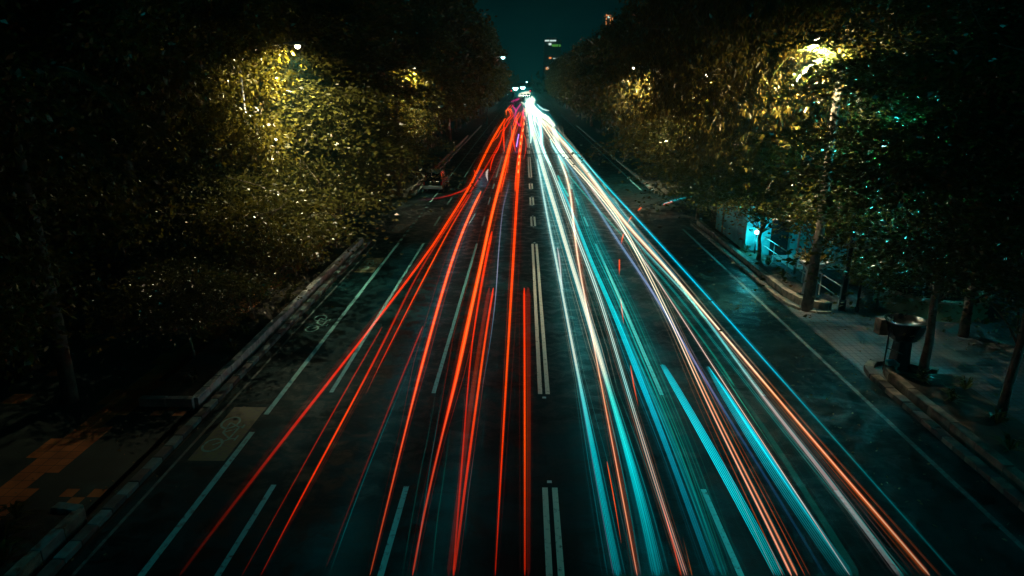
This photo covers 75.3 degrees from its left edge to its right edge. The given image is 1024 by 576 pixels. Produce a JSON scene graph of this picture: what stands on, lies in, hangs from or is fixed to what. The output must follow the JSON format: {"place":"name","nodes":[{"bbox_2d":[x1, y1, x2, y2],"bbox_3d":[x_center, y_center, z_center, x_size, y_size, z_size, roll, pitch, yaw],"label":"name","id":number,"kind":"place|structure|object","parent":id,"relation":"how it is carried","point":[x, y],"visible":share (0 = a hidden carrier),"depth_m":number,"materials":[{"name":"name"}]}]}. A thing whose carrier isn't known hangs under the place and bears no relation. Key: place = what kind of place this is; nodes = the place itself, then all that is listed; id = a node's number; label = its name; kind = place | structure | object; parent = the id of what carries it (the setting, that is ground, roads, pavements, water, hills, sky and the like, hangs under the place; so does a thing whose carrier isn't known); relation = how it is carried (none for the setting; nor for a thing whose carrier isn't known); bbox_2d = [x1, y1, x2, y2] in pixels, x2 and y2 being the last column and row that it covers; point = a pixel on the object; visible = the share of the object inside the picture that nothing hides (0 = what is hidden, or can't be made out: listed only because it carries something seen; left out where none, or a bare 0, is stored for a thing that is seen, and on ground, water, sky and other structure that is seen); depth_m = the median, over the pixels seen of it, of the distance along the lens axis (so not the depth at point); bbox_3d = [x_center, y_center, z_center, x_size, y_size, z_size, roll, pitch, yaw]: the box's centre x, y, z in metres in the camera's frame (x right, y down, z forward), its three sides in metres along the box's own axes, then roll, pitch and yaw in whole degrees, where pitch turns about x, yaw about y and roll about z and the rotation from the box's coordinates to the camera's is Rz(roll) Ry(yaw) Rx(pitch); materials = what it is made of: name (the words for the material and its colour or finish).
{"place":"outdoors","nodes":[
{"label":"outdoors","id":0,"kind":"place"},
{"bbox_2d":[0,239,331,519],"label":"pavement","id":1,"kind":"structure","parent":0,"point":[39,420],"depth_m":19.41,"materials":[{"name":"grey tile"}]},
{"bbox_2d":[4,502,86,575],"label":"planter wall","id":2,"kind":"structure","parent":1,"relation":"on","point":[45,549],"depth_m":13.98,"materials":[{"name":"concrete"}]},
{"bbox_2d":[0,181,116,391],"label":"bush","id":3,"kind":"object","parent":1,"relation":"on","point":[30,261],"visible":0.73,"depth_m":18.12,"materials":[{"name":"green plant"}]},
{"bbox_2d":[2,66,164,404],"bbox_3d":[-13.560,-1.113,18.929,6.686,9.932,6.632,0,17,1],"label":"palm tree","id":4,"kind":"object","parent":1,"relation":"on","point":[66,379],"visible":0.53,"depth_m":18.73,"materials":[{"name":"green plant"}]},
{"bbox_2d":[42,92,210,330],"bbox_3d":[-14.151,-2.598,24.980,5.382,9.157,5.328,0,17,1],"label":"palm tree","id":5,"kind":"object","parent":1,"relation":"on","point":[131,167],"visible":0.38,"depth_m":23.89,"materials":[{"name":"green plant"}]},
{"bbox_2d":[138,238,362,410],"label":"planter wall","id":6,"kind":"structure","parent":1,"relation":"on","point":[208,390],"depth_m":23.51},
{"bbox_2d":[238,41,305,287],"bbox_3d":[-10.371,-5.221,29.996,3.112,11.154,0.320,0,17,1],"label":"street lamp","id":7,"kind":"object","parent":1,"relation":"on","point":[297,44],"visible":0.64,"depth_m":28.76,"materials":[{"name":"black metal"}]},
{"bbox_2d":[180,147,428,269],"bbox_3d":[-11.525,-4.135,34.603,15.024,6.340,14.124,-10,20,-28],"label":"tree","id":8,"kind":"object","parent":1,"relation":"on","point":[314,185],"visible":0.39,"depth_m":33.01,"materials":[{"name":"green plant"}]},
{"bbox_2d":[63,195,711,240],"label":"side street","id":9,"kind":"structure","parent":0,"point":[389,217],"depth_m":49.21,"materials":[{"name":"asphalt"}]},
{"bbox_2d":[204,0,479,219],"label":"broadleaf tree","id":10,"kind":"object","parent":9,"relation":"on","point":[374,62],"visible":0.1,"depth_m":39.53,"materials":[{"name":"green plant"}]},
{"bbox_2d":[275,121,441,218],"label":"tree","id":11,"kind":"object","parent":9,"relation":"on","point":[422,155],"visible":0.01,"depth_m":46.94,"materials":[{"name":"green plant"}]},
{"bbox_2d":[291,1,454,209],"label":"broadleaf tree","id":12,"kind":"object","parent":9,"relation":"on","point":[396,59],"visible":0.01,"depth_m":48.60,"materials":[{"name":"green plant"}]},
{"bbox_2d":[374,72,422,197],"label":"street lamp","id":13,"kind":"object","parent":9,"relation":"on","point":[399,187],"visible":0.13,"depth_m":55.13,"materials":[{"name":"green metal"}]},
{"bbox_2d":[563,114,726,219],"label":"tree","id":14,"kind":"object","parent":9,"relation":"on","point":[628,139],"visible":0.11,"depth_m":46.30,"materials":[{"name":"green plant"}]},
{"bbox_2d":[599,0,751,199],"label":"broadleaf tree","id":15,"kind":"object","parent":9,"relation":"on","point":[654,58],"visible":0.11,"depth_m":51.57,"materials":[{"name":"green plant"}]},
{"bbox_2d":[409,135,467,193],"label":"planter wall","id":16,"kind":"structure","parent":0,"point":[415,188],"depth_m":79.21,"materials":[{"name":"concrete"}]},
{"bbox_2d":[0,221,1023,575],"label":"planting soil","id":17,"kind":"structure","parent":0,"point":[212,359],"depth_m":20.93,"materials":[{"name":"soil"}]},
{"bbox_2d":[0,498,38,517],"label":"spiky plant","id":18,"kind":"object","parent":17,"relation":"on","point":[14,510],"visible":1,"depth_m":14.61,"materials":[{"name":"green plant"}]},
{"bbox_2d":[48,253,333,368],"bbox_3d":[-10.788,0.769,23.162,9.014,3.804,8.475,7,19,21],"label":"tree","id":19,"kind":"object","parent":17,"relation":"on","point":[188,280],"visible":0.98,"depth_m":22.09,"materials":[{"name":"green plant"}]},
{"bbox_2d":[146,184,342,318],"bbox_3d":[-10.326,-1.244,26.030,7.077,5.952,6.699,10,20,30],"label":"bush","id":20,"kind":"object","parent":17,"relation":"on","point":[218,245],"visible":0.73,"depth_m":25.10,"materials":[{"name":"green plant"}]},
{"bbox_2d":[255,183,350,277],"bbox_3d":[-10.844,-2.663,31.673,5.955,5.291,6.291,15,23,41],"label":"bush","id":21,"kind":"object","parent":17,"relation":"on","point":[317,212],"visible":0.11,"depth_m":31.55,"materials":[{"name":"green plant"}]},
{"bbox_2d":[271,129,479,240],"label":"tree","id":22,"kind":"object","parent":17,"relation":"in","point":[378,166],"visible":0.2,"depth_m":37.92,"materials":[{"name":"green plant"}]},
{"bbox_2d":[615,125,754,233],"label":"tree","id":23,"kind":"object","parent":17,"relation":"on","point":[676,154],"visible":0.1,"depth_m":40.16,"materials":[{"name":"green plant"}]},
{"bbox_2d":[643,0,867,211],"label":"broadleaf tree","id":24,"kind":"object","parent":17,"relation":"on","point":[718,58],"visible":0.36,"depth_m":34.51,"materials":[{"name":"green plant"}]},
{"bbox_2d":[635,144,917,259],"bbox_3d":[14.140,-4.326,34.731,14.767,6.628,15.707,0,17,1],"label":"tree","id":25,"kind":"object","parent":17,"relation":"on","point":[729,200],"visible":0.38,"depth_m":34.03,"materials":[{"name":"green plant"}]},
{"bbox_2d":[793,246,836,299],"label":"pot column","id":26,"kind":"structure","parent":17,"relation":"on","point":[802,259],"depth_m":29.19,"materials":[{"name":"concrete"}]},
{"bbox_2d":[658,0,1023,375],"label":"broadleaf tree","id":27,"kind":"object","parent":17,"relation":"in","point":[925,358],"visible":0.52,"depth_m":19.03,"materials":[{"name":"green plant"}]},
{"bbox_2d":[679,0,1023,419],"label":"broadleaf tree","id":28,"kind":"object","parent":17,"relation":"on","point":[985,78],"visible":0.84,"depth_m":16.81,"materials":[{"name":"green plant"}]},
{"bbox_2d":[904,365,939,384],"bbox_3d":[13.223,2.812,21.360,1.109,0.475,1.079,-8,19,-23],"label":"spiky plant","id":29,"kind":"object","parent":17,"relation":"on","point":[921,374],"visible":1,"depth_m":21.39,"materials":[{"name":"green plant"}]},
{"bbox_2d":[940,384,971,404],"bbox_3d":[13.422,3.190,20.122,0.857,0.491,1.179,5,18,17],"label":"spiky plant","id":30,"kind":"object","parent":17,"relation":"on","point":[951,395],"visible":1,"depth_m":20.00,"materials":[{"name":"green plant"}]},
{"bbox_2d":[951,374,978,389],"bbox_3d":[14.109,2.959,20.886,1.032,0.476,0.821,-9,20,-27],"label":"spiky plant","id":31,"kind":"object","parent":17,"relation":"on","point":[962,383],"visible":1,"depth_m":20.79,"materials":[{"name":"green plant"}]},
{"bbox_2d":[979,406,1017,426],"bbox_3d":[13.791,3.603,18.827,0.821,0.476,1.032,-10,20,-30],"label":"spiky plant","id":32,"kind":"object","parent":17,"relation":"on","point":[999,416],"visible":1,"depth_m":18.72,"materials":[{"name":"green plant"}]},
{"bbox_2d":[986,430,1023,451],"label":"spiky plant","id":33,"kind":"object","parent":17,"relation":"on","point":[1009,445],"visible":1,"depth_m":17.42,"materials":[{"name":"green plant"}]},
{"bbox_2d":[0,93,1023,575],"bbox_3d":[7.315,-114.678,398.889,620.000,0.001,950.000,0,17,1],"label":"ground","id":34,"kind":"structure","parent":0,"point":[122,481],"depth_m":32.77,"materials":[{"name":"soil"}]},
{"bbox_2d":[4,0,216,320],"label":"broadleaf tree","id":35,"kind":"object","parent":34,"relation":"on","point":[43,33],"visible":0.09,"depth_m":24.26,"materials":[{"name":"green plant"}]},
{"bbox_2d":[0,0,252,373],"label":"broadleaf tree","id":36,"kind":"object","parent":34,"relation":"on","point":[129,144],"visible":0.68,"depth_m":20.93,"materials":[{"name":"green plant"}]},
{"bbox_2d":[9,0,321,295],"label":"broadleaf tree","id":37,"kind":"object","parent":34,"relation":"on","point":[207,143],"visible":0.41,"depth_m":26.93,"materials":[{"name":"green plant"}]},
{"bbox_2d":[38,0,309,267],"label":"broadleaf tree","id":38,"kind":"object","parent":34,"relation":"on","point":[296,10],"visible":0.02,"depth_m":29.85,"materials":[{"name":"green plant"}]},
{"bbox_2d":[36,239,371,575],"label":"kerb","id":39,"kind":"structure","parent":34,"relation":"on","point":[66,553],"depth_m":17.83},
{"bbox_2d":[54,162,408,308],"bbox_3d":[-12.756,-1.975,27.695,15.024,6.340,14.124,15,23,40],"label":"tree","id":40,"kind":"object","parent":34,"relation":"on","point":[255,188],"visible":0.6,"depth_m":26.40,"materials":[{"name":"green plant"}]},
{"bbox_2d":[151,0,449,252],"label":"broadleaf tree","id":41,"kind":"object","parent":34,"relation":"on","point":[326,24],"visible":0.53,"depth_m":33.83,"materials":[{"name":"green plant"}]},
{"bbox_2d":[344,0,468,186],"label":"broadleaf tree","id":42,"kind":"object","parent":34,"relation":"on","point":[413,123],"visible":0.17,"depth_m":59.08,"materials":[{"name":"green plant"}]},
{"bbox_2d":[386,0,471,163],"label":"broadleaf tree","id":43,"kind":"object","parent":34,"relation":"on","point":[422,2],"visible":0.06,"depth_m":74.67,"materials":[{"name":"green plant"}]},
{"bbox_2d":[376,0,505,175],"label":"broadleaf tree","id":44,"kind":"object","parent":34,"relation":"on","point":[424,33],"visible":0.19,"depth_m":65.83,"materials":[{"name":"green plant"}]},
{"bbox_2d":[412,125,480,195],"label":"kerb","id":45,"kind":"structure","parent":34,"relation":"on","point":[418,190],"depth_m":85.92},
{"bbox_2d":[412,0,491,154],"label":"broadleaf tree","id":46,"kind":"object","parent":34,"relation":"on","point":[449,21],"visible":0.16,"depth_m":86.11,"materials":[{"name":"green plant"}]},
{"bbox_2d":[429,0,493,147],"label":"broadleaf tree","id":47,"kind":"object","parent":34,"relation":"on","point":[462,8],"visible":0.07,"depth_m":94.25,"materials":[{"name":"green plant"}]},
{"bbox_2d":[440,5,494,135],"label":"broadleaf tree","id":48,"kind":"object","parent":34,"relation":"on","point":[482,42],"visible":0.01,"depth_m":117.04,"materials":[{"name":"green plant"}]},
{"bbox_2d":[447,0,505,141],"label":"broadleaf tree","id":49,"kind":"object","parent":34,"relation":"on","point":[484,28],"visible":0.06,"depth_m":105.31,"materials":[{"name":"green plant"}]},
{"bbox_2d":[443,11,509,131],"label":"broadleaf tree","id":50,"kind":"object","parent":34,"relation":"on","point":[490,86],"visible":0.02,"depth_m":124.54,"materials":[{"name":"green plant"}]},
{"bbox_2d":[458,0,500,127],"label":"broadleaf tree","id":51,"kind":"object","parent":34,"relation":"on","point":[459,119],"visible":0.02,"depth_m":134.56,"materials":[{"name":"green plant"}]},
{"bbox_2d":[463,33,504,124],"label":"broadleaf tree","id":52,"kind":"object","parent":34,"relation":"on","point":[484,99],"visible":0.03,"depth_m":148.80,"materials":[{"name":"green plant"}]},
{"bbox_2d":[467,28,506,121],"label":"broadleaf tree","id":53,"kind":"object","parent":34,"relation":"on","point":[496,73],"visible":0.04,"depth_m":158.08,"materials":[{"name":"green plant"}]},
{"bbox_2d":[467,9,510,118],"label":"broadleaf tree","id":54,"kind":"object","parent":34,"relation":"on","point":[491,31],"depth_m":167.10,"materials":[{"name":"green plant"}]},
{"bbox_2d":[479,45,512,114],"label":"broadleaf tree","id":55,"kind":"object","parent":34,"relation":"on","point":[480,112],"visible":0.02,"depth_m":192.50,"materials":[{"name":"green plant"}]},
{"bbox_2d":[482,22,514,112],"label":"broadleaf tree","id":56,"kind":"object","parent":34,"relation":"on","point":[505,77],"visible":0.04,"depth_m":200.29,"materials":[{"name":"green plant"}]},
{"bbox_2d":[504,69,551,93],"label":"wood","id":57,"kind":"object","parent":34,"relation":"on","point":[538,86],"visible":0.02,"depth_m":503.60,"materials":[{"name":"green plant"}]},
{"bbox_2d":[547,62,562,105],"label":"broadleaf tree","id":58,"kind":"object","parent":34,"relation":"on","point":[553,75],"visible":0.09,"depth_m":258.42,"materials":[{"name":"green plant"}]},
{"bbox_2d":[550,65,566,108],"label":"broadleaf tree","id":59,"kind":"object","parent":34,"relation":"on","point":[554,89],"visible":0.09,"depth_m":234.67,"materials":[{"name":"green plant"}]},
{"bbox_2d":[554,42,577,113],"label":"broadleaf tree","id":60,"kind":"object","parent":34,"relation":"on","point":[561,77],"visible":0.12,"depth_m":197.12,"materials":[{"name":"green plant"}]},
{"bbox_2d":[560,52,584,119],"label":"broadleaf tree","id":61,"kind":"object","parent":34,"relation":"on","point":[565,90],"visible":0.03,"depth_m":165.35,"materials":[{"name":"green plant"}]},
{"bbox_2d":[561,32,594,122],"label":"broadleaf tree","id":62,"kind":"object","parent":34,"relation":"on","point":[570,75],"visible":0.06,"depth_m":151.45,"materials":[{"name":"green plant"}]},
{"bbox_2d":[559,47,599,125],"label":"broadleaf tree","id":63,"kind":"object","parent":34,"relation":"on","point":[574,96],"visible":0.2,"depth_m":143.87,"materials":[{"name":"green plant"}]},
{"bbox_2d":[564,29,603,129],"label":"broadleaf tree","id":64,"kind":"object","parent":34,"relation":"on","point":[582,71],"visible":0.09,"depth_m":131.23,"materials":[{"name":"green plant"}]},
{"bbox_2d":[575,18,621,133],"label":"broadleaf tree","id":65,"kind":"object","parent":34,"relation":"on","point":[590,60],"visible":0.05,"depth_m":120.83,"materials":[{"name":"green plant"}]},
{"bbox_2d":[581,41,617,138],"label":"broadleaf tree","id":66,"kind":"object","parent":34,"relation":"on","point":[606,124],"visible":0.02,"depth_m":112.14,"materials":[{"name":"green plant"}]},
{"bbox_2d":[578,8,637,143],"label":"broadleaf tree","id":67,"kind":"object","parent":34,"relation":"on","point":[599,64],"visible":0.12,"depth_m":99.92,"materials":[{"name":"green plant"}]},
{"bbox_2d":[580,2,647,150],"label":"broadleaf tree","id":68,"kind":"object","parent":34,"relation":"on","point":[622,24],"visible":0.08,"depth_m":89.70,"materials":[{"name":"green plant"}]},
{"bbox_2d":[577,125,657,193],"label":"kerb","id":69,"kind":"structure","parent":34,"relation":"on","point":[648,186],"depth_m":76.75,"materials":[{"name":"concrete"}]},
{"bbox_2d":[601,22,648,158],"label":"broadleaf tree","id":70,"kind":"object","parent":34,"relation":"on","point":[625,129],"depth_m":83.56,"materials":[{"name":"green plant"}]},
{"bbox_2d":[581,0,687,181],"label":"broadleaf tree","id":71,"kind":"object","parent":34,"relation":"on","point":[636,55],"visible":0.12,"depth_m":62.98,"materials":[{"name":"green plant"}]},
{"bbox_2d":[598,14,678,160],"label":"broadleaf tree","id":72,"kind":"object","parent":34,"relation":"on","point":[612,119],"depth_m":73.74,"materials":[{"name":"green plant"}]},
{"bbox_2d":[622,0,830,220],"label":"broadleaf tree","id":73,"kind":"object","parent":34,"relation":"on","point":[673,39],"visible":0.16,"depth_m":41.12,"materials":[{"name":"green plant"}]},
{"bbox_2d":[59,88,1023,575],"bbox_3d":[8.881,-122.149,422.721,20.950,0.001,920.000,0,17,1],"label":"road","id":74,"kind":"structure","parent":0,"point":[481,446],"depth_m":18.96,"materials":[{"name":"asphalt"}]},
{"bbox_2d":[187,224,410,460],"bbox_3d":[-7.790,0.030,31.878,0.990,0.001,30.250,0,17,1],"label":"green bicycle box","id":75,"kind":"object","parent":74,"relation":"on","point":[249,416],"visible":0.93,"depth_m":19.00,"materials":[{"name":"paint"}]},
{"bbox_2d":[201,225,403,451],"bbox_3d":[-7.847,0.039,31.829,0.818,0.003,29.314,0,17,1],"label":"bicycle marking","id":76,"kind":"object","parent":75,"relation":"on","point":[228,427],"visible":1,"depth_m":19.21,"materials":[{"name":"paint"}]},
{"bbox_2d":[423,169,448,191],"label":"parked car","id":77,"kind":"object","parent":74,"relation":"on","point":[426,185],"visible":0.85,"depth_m":58.85,"materials":[{"name":"black paint"}]},
{"bbox_2d":[0,233,1020,573],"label":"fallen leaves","id":78,"kind":"object","parent":74,"relation":"on","point":[740,315],"visible":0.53,"depth_m":22.00,"materials":[{"name":"brown plant"}]},
{"bbox_2d":[137,100,902,575],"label":"lane markings","id":79,"kind":"object","parent":74,"relation":"on","point":[397,518],"visible":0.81,"depth_m":20.54,"materials":[{"name":"paint"}]},
{"bbox_2d":[525,97,564,575],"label":"double centre line","id":80,"kind":"object","parent":74,"relation":"on","point":[559,554],"visible":0.89,"depth_m":21.40,"materials":[{"name":"paint"}]},
{"bbox_2d":[71,243,1023,575],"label":"worn edge line","id":81,"kind":"object","parent":74,"relation":"on","point":[965,493],"visible":1,"depth_m":18.32,"materials":[{"name":"paint"}]},
{"bbox_2d":[459,0,641,87],"label":"sky","id":82,"kind":"structure","parent":0,"point":[523,26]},
{"bbox_2d":[543,57,558,100],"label":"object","id":83,"kind":"object","parent":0,"point":[547,72],"visible":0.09,"depth_m":307.38,"materials":[{"name":"black"}]},
{"bbox_2d":[543,37,561,92],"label":"tower building","id":84,"kind":"structure","parent":0,"point":[552,48],"depth_m":527.50,"materials":[{"name":"concrete"}]},
{"bbox_2d":[772,255,968,269],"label":"courtyard floor","id":85,"kind":"structure","parent":0,"point":[801,266],"depth_m":36.40,"materials":[{"name":"concrete"}]},
{"bbox_2d":[718,243,1023,511],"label":"plaza","id":86,"kind":"structure","parent":0,"point":[990,385],"depth_m":25.39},
{"bbox_2d":[691,223,830,313],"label":"kerb","id":87,"kind":"structure","parent":86,"relation":"on","point":[754,276],"depth_m":33.14,"materials":[{"name":"concrete"}]},
{"bbox_2d":[697,220,831,309],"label":"planter wall","id":88,"kind":"structure","parent":86,"relation":"on","point":[820,303],"depth_m":33.29,"materials":[{"name":"concrete"}]},
{"bbox_2d":[764,237,841,308],"bbox_3d":[14.375,-1.954,36.428,0.070,1.080,16.070,0,17,1],"label":"rail fence","id":89,"kind":"object","parent":86,"relation":"on","point":[839,296],"visible":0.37,"depth_m":32.52,"materials":[{"name":"metal"}]},
{"bbox_2d":[716,127,930,261],"bbox_3d":[15.039,-4.256,31.803,9.304,8.267,9.829,14,22,37],"label":"broadleaf tree","id":90,"kind":"object","parent":86,"relation":"on","point":[828,239],"visible":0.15,"depth_m":30.52,"materials":[{"name":"green plant"}]},
{"bbox_2d":[716,190,947,254],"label":"courtyard building","id":91,"kind":"structure","parent":86,"relation":"on","point":[747,236],"depth_m":37.89,"materials":[{"name":"paint"}]},
{"bbox_2d":[768,215,789,254],"bbox_3d":[15.209,-2.986,37.683,1.000,2.300,0.060,0,17,1],"label":"door","id":92,"kind":"structure","parent":91,"relation":"in","point":[782,242],"depth_m":37.75,"materials":[{"name":"teal metal"}]},
{"bbox_2d":[773,43,899,311],"bbox_3d":[12.799,-4.176,27.135,4.828,10.880,4.781,0,17,1],"label":"palm tree","id":93,"kind":"object","parent":86,"relation":"on","point":[807,302],"visible":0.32,"depth_m":27.11,"materials":[{"name":"green plant"}]},
{"bbox_2d":[806,32,876,310],"bbox_3d":[12.930,-4.440,27.190,3.112,11.337,0.320,0,17,1],"label":"street lamp","id":94,"kind":"object","parent":86,"relation":"on","point":[844,291],"visible":0.35,"depth_m":28.28,"materials":[{"name":"black metal"}]},
{"bbox_2d":[689,0,1016,285],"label":"broadleaf tree","id":95,"kind":"object","parent":86,"relation":"on","point":[786,10],"visible":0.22,"depth_m":28.89,"materials":[{"name":"green plant"}]},
{"bbox_2d":[716,0,1023,337],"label":"broadleaf tree","id":96,"kind":"object","parent":86,"relation":"on","point":[963,330],"visible":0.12,"depth_m":24.18,"materials":[{"name":"green plant"}]},
{"bbox_2d":[828,225,936,307],"bbox_3d":[16.264,-1.054,28.513,4.875,4.100,4.615,7,19,21],"label":"bush","id":97,"kind":"object","parent":86,"relation":"on","point":[896,284],"visible":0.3,"depth_m":27.98,"materials":[{"name":"green plant"}]},
{"bbox_2d":[840,2,1023,285],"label":"broadleaf tree","id":98,"kind":"object","parent":86,"relation":"on","point":[950,99],"visible":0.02,"depth_m":26.59,"materials":[{"name":"green plant"}]},
{"bbox_2d":[873,276,991,322],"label":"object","id":99,"kind":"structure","parent":86,"relation":"on","point":[899,307],"depth_m":27.98,"materials":[{"name":"plant"}]},
{"bbox_2d":[863,357,1023,511],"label":"kerb","id":100,"kind":"structure","parent":86,"relation":"on","point":[1008,490],"depth_m":18.28,"materials":[{"name":"concrete"}]},
{"bbox_2d":[883,361,1023,494],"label":"planter wall","id":101,"kind":"structure","parent":86,"relation":"on","point":[996,462],"depth_m":18.60,"materials":[{"name":"concrete"}]},
{"bbox_2d":[873,313,926,370],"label":"pot column","id":102,"kind":"structure","parent":101,"relation":"on","point":[899,325],"depth_m":22.50,"materials":[{"name":"black"}]},
{"bbox_2d":[920,20,1023,341],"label":"broadleaf tree","id":103,"kind":"object","parent":86,"relation":"on","point":[973,230],"visible":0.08,"depth_m":20.00,"materials":[{"name":"green plant"}]},
{"bbox_2d":[791,310,992,364],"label":"driveway","id":104,"kind":"structure","parent":0,"point":[848,344],"depth_m":25.35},
{"bbox_2d":[854,146,882,311],"bbox_3d":[14.879,-2.395,27.584,0.228,7.200,0.240,0,17,1],"label":"plaza lamp","id":105,"kind":"object","parent":104,"relation":"on","point":[856,308],"visible":0.26,"depth_m":28.34,"materials":[{"name":"black metal"}]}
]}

